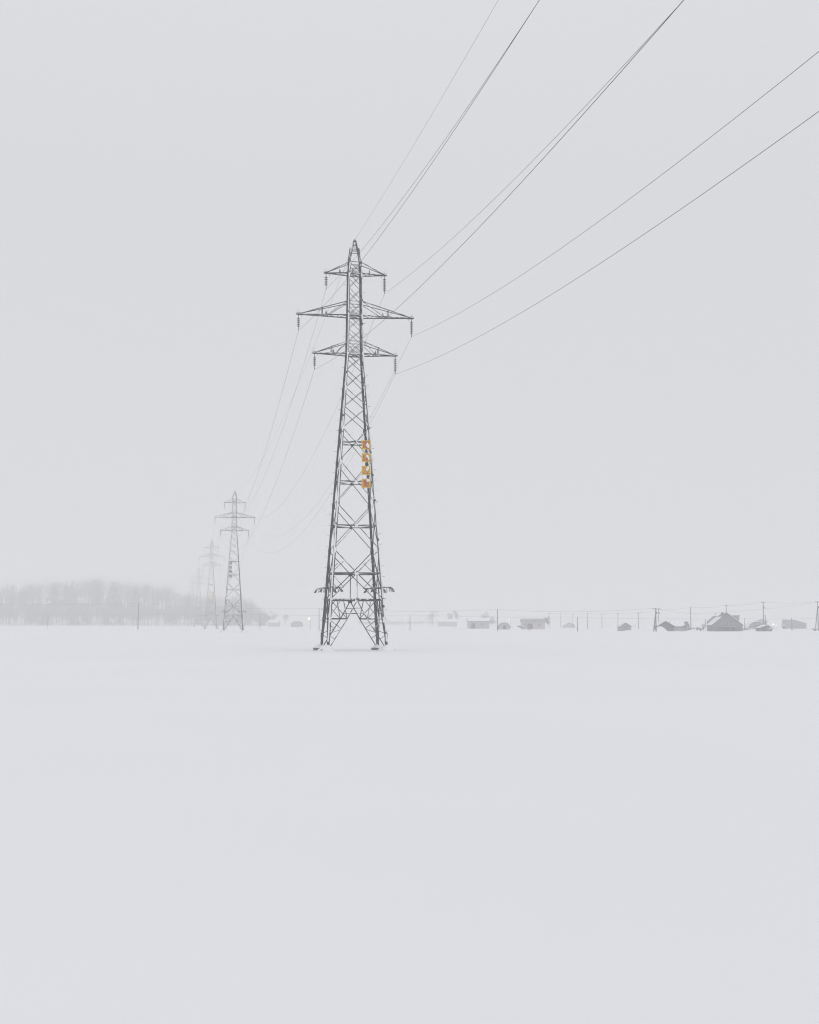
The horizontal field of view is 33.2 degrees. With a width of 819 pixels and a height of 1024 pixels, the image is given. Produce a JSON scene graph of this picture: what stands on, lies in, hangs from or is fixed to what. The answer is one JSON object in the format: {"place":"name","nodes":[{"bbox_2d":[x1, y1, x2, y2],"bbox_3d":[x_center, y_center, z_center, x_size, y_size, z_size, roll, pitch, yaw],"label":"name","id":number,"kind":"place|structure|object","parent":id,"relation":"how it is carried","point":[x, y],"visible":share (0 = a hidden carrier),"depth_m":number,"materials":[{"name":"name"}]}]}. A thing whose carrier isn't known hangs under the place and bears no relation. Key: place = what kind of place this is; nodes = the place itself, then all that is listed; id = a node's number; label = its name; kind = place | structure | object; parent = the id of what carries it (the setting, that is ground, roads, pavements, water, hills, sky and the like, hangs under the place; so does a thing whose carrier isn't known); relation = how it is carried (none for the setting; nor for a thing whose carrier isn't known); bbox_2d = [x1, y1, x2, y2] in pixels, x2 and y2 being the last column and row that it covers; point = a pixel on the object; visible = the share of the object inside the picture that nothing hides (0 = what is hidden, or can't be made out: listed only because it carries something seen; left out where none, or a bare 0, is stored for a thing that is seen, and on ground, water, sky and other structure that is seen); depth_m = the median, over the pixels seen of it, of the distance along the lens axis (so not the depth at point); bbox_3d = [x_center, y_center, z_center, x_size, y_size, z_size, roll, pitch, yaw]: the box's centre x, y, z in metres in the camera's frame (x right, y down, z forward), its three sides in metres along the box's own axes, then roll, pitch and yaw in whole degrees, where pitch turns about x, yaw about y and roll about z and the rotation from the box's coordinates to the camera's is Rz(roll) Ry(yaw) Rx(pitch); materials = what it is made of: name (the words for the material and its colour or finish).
{"place":"outdoors","nodes":[
{"label":"outdoors","id":0,"kind":"place"},
{"bbox_2d":[0,607,267,625],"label":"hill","id":1,"kind":"structure","parent":0,"point":[94,623],"depth_m":1241.16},
{"bbox_2d":[8,583,18,600],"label":"bare tree","id":2,"kind":"object","parent":1,"relation":"on","point":[13,587],"visible":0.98,"depth_m":1297.49,"materials":[{"name":"grey plant"}]},
{"bbox_2d":[0,574,273,625],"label":"woodland","id":3,"kind":"object","parent":1,"relation":"on","point":[46,613],"visible":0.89,"depth_m":1275.24,"materials":[{"name":"grey plant"}]},
{"bbox_2d":[141,585,149,604],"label":"bare tree","id":4,"kind":"object","parent":1,"relation":"on","point":[146,593],"visible":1,"depth_m":1303.02,"materials":[{"name":"grey plant"}]},
{"bbox_2d":[243,600,254,623],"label":"bare tree","id":5,"kind":"object","parent":1,"relation":"on","point":[250,606],"visible":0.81,"depth_m":1256.61,"materials":[{"name":"grey plant"}]},
{"bbox_2d":[0,624,818,1023],"bbox_3d":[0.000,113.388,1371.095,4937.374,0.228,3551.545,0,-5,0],"label":"snow field","id":6,"kind":"structure","parent":0,"point":[462,824],"depth_m":18.37,"materials":[{"name":"white snow"}]},
{"bbox_2d":[188,582,196,625],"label":"transmission tower","id":7,"kind":"structure","parent":6,"relation":"on","point":[190,604],"depth_m":1183.97,"materials":[{"name":"metal"}]},
{"bbox_2d":[190,568,204,626],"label":"transmission tower","id":8,"kind":"structure","parent":6,"relation":"on","point":[195,619],"depth_m":938.77,"materials":[{"name":"metal"}]},
{"bbox_2d":[199,541,220,628],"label":"transmission tower","id":9,"kind":"structure","parent":6,"relation":"on","point":[209,590],"depth_m":636.29,"materials":[{"name":"metal"}]},
{"bbox_2d":[214,491,254,631],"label":"transmission tower","id":10,"kind":"structure","parent":6,"relation":"on","point":[240,596],"depth_m":397.74,"materials":[{"name":"metal"}]},
{"bbox_2d":[268,620,279,626],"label":"distant house","id":11,"kind":"structure","parent":6,"relation":"on","point":[273,623],"depth_m":976.72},
{"bbox_2d":[291,621,302,626],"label":"domed barn","id":12,"kind":"structure","parent":6,"relation":"on","point":[296,624],"depth_m":896.99,"materials":[{"name":"grey"}]},
{"bbox_2d":[296,239,413,650],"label":"transmission tower","id":13,"kind":"structure","parent":6,"relation":"on","point":[328,609],"depth_m":136.25,"materials":[{"name":"metal"}]},
{"bbox_2d":[194,22,524,579],"bbox_3d":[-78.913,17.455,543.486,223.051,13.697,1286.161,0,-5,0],"label":"power cable","id":14,"kind":"object","parent":13,"relation":"hanging from","point":[383,223],"visible":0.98,"depth_m":92.88,"materials":[{"name":"grey metal"}]},
{"bbox_2d":[225,1,497,521],"bbox_3d":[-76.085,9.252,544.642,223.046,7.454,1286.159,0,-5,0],"label":"power cable","id":15,"kind":"object","parent":13,"relation":"hanging from","point":[378,202],"visible":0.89,"depth_m":112.24,"materials":[{"name":"grey metal"}]},
{"bbox_2d":[186,1,538,594],"bbox_3d":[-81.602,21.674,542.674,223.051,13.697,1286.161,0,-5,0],"label":"power cable","id":16,"kind":"object","parent":13,"relation":"hanging from","point":[397,212],"visible":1,"depth_m":69.78,"materials":[{"name":"grey metal"}]},
{"bbox_2d":[362,440,370,449],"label":"warning sign","id":17,"kind":"object","parent":13,"relation":"attached to","point":[366,444],"visible":1,"depth_m":134.14,"materials":[{"name":"orange metal"}]},
{"bbox_2d":[362,453,370,461],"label":"warning sign","id":18,"kind":"object","parent":13,"relation":"attached to","point":[366,457],"visible":1,"depth_m":134.04,"materials":[{"name":"orange metal"}]},
{"bbox_2d":[362,466,370,474],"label":"warning sign","id":19,"kind":"object","parent":13,"relation":"attached to","point":[366,470],"visible":1,"depth_m":133.94,"materials":[{"name":"orange metal"}]},
{"bbox_2d":[362,479,370,487],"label":"warning sign","id":20,"kind":"object","parent":13,"relation":"attached to","point":[366,483],"visible":1,"depth_m":133.84,"materials":[{"name":"orange metal"}]},
{"bbox_2d":[188,0,683,599],"bbox_3d":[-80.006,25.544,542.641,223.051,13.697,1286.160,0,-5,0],"label":"power cable","id":21,"kind":"object","parent":13,"relation":"hanging from","point":[500,204],"visible":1,"depth_m":54.29,"materials":[{"name":"grey metal"}]},
{"bbox_2d":[200,5,678,589],"bbox_3d":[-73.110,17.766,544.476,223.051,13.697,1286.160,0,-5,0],"label":"power cable","id":22,"kind":"object","parent":13,"relation":"hanging from","point":[470,221],"visible":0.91,"depth_m":78.12,"materials":[{"name":"grey metal"}]},
{"bbox_2d":[202,111,818,599],"bbox_3d":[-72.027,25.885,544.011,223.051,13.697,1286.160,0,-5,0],"label":"power cable","id":23,"kind":"object","parent":13,"relation":"hanging from","point":[590,269],"visible":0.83,"depth_m":67.23,"materials":[{"name":"grey metal"}]},
{"bbox_2d":[241,51,818,560],"bbox_3d":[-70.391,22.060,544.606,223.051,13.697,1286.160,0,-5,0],"label":"power cable","id":24,"kind":"object","parent":13,"relation":"hanging from","point":[593,225],"visible":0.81,"depth_m":71.34,"materials":[{"name":"grey metal"}]},
{"bbox_2d":[358,620,435,624],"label":"scrub","id":25,"kind":"object","parent":6,"relation":"on","point":[401,623],"visible":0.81,"depth_m":1599.12,"materials":[{"name":"grey plant"}]},
{"bbox_2d":[426,608,437,625],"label":"bare tree","id":26,"kind":"object","parent":6,"relation":"on","point":[432,616],"visible":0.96,"depth_m":1145.99,"materials":[{"name":"grey plant"}]},
{"bbox_2d":[437,619,456,626],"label":"distant barn","id":27,"kind":"structure","parent":6,"relation":"on","point":[446,622],"depth_m":976.84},
{"bbox_2d":[467,618,489,628],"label":"white roofed barn","id":28,"kind":"structure","parent":6,"relation":"on","point":[477,623],"depth_m":637.90,"materials":[{"name":"grey"}]},
{"bbox_2d":[498,623,510,628],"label":"arch hut","id":29,"kind":"object","parent":6,"relation":"on","point":[503,625],"visible":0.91,"depth_m":558.06,"materials":[{"name":"grey"}]},
{"bbox_2d":[509,626,521,629],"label":"snow heap","id":30,"kind":"object","parent":6,"relation":"on","point":[514,628],"visible":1,"depth_m":545.28,"materials":[{"name":"white snow"}]},
{"bbox_2d":[520,619,545,628],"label":"brown barn","id":31,"kind":"structure","parent":6,"relation":"on","point":[533,623],"depth_m":578.04,"materials":[{"name":"grey"}]},
{"bbox_2d":[563,622,575,627],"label":"cottage","id":32,"kind":"structure","parent":6,"relation":"on","point":[568,625],"depth_m":757.37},
{"bbox_2d":[617,622,631,630],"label":"garden shed","id":33,"kind":"structure","parent":6,"relation":"on","point":[623,626],"depth_m":439.45,"materials":[{"name":"grey"}]},
{"bbox_2d":[653,608,656,631],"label":"utility pole","id":34,"kind":"object","parent":6,"relation":"on","point":[655,624],"visible":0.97,"depth_m":422.20,"materials":[{"name":"grey wood"}]},
{"bbox_2d":[654,626,666,630],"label":"snow heap","id":35,"kind":"object","parent":6,"relation":"on","point":[660,628],"visible":0.74,"depth_m":434.70,"materials":[{"name":"white snow"}]},
{"bbox_2d":[653,621,688,630],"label":"barn","id":36,"kind":"structure","parent":6,"relation":"on","point":[675,625],"depth_m":440.37,"materials":[{"name":"grey"}]},
{"bbox_2d":[706,612,743,630],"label":"gabled house","id":37,"kind":"structure","parent":6,"relation":"on","point":[722,621],"depth_m":439.55,"materials":[{"name":"grey"}]},
{"bbox_2d":[745,621,762,627],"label":"arch shed","id":38,"kind":"structure","parent":6,"relation":"on","point":[752,624],"depth_m":518.29,"materials":[{"name":"grey"}]},
{"bbox_2d":[754,619,767,624],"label":"grey house","id":39,"kind":"structure","parent":6,"relation":"on","point":[760,620],"depth_m":618.03,"materials":[{"name":"grey"}]},
{"bbox_2d":[755,625,772,630],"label":"shed","id":40,"kind":"structure","parent":6,"relation":"on","point":[760,628],"depth_m":434.44,"materials":[{"name":"grey"}]},
{"bbox_2d":[782,620,806,628],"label":"sloping building","id":41,"kind":"structure","parent":6,"relation":"on","point":[796,624],"depth_m":637.86,"materials":[{"name":"grey"}]},
{"bbox_2d":[792,622,797,626],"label":"window","id":42,"kind":"structure","parent":41,"relation":"in","point":[794,624],"depth_m":637.76,"materials":[{"name":"grey"}]},
{"bbox_2d":[815,601,818,630],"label":"utility pole","id":43,"kind":"object","parent":6,"relation":"on","point":[816,617],"visible":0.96,"depth_m":460.90,"materials":[{"name":"grey wood"}]},
{"bbox_2d":[0,0,818,623],"label":"sky","id":44,"kind":"structure","parent":0,"point":[179,179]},
{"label":"utility pole","id":45,"kind":"object","parent":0,"visible":0},
{"bbox_2d":[39,603,653,611],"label":"utility wire","id":46,"kind":"object","parent":45,"relation":"attached to","point":[314,608],"visible":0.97,"depth_m":545.04,"materials":[{"name":"grey metal"}]},
{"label":"utility pole","id":47,"kind":"object","parent":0,"visible":0},
{"bbox_2d":[112,614,807,618],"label":"utility wire","id":48,"kind":"object","parent":47,"relation":"attached to","point":[467,616],"visible":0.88,"depth_m":489.75,"materials":[{"name":"grey metal"}]}
]}

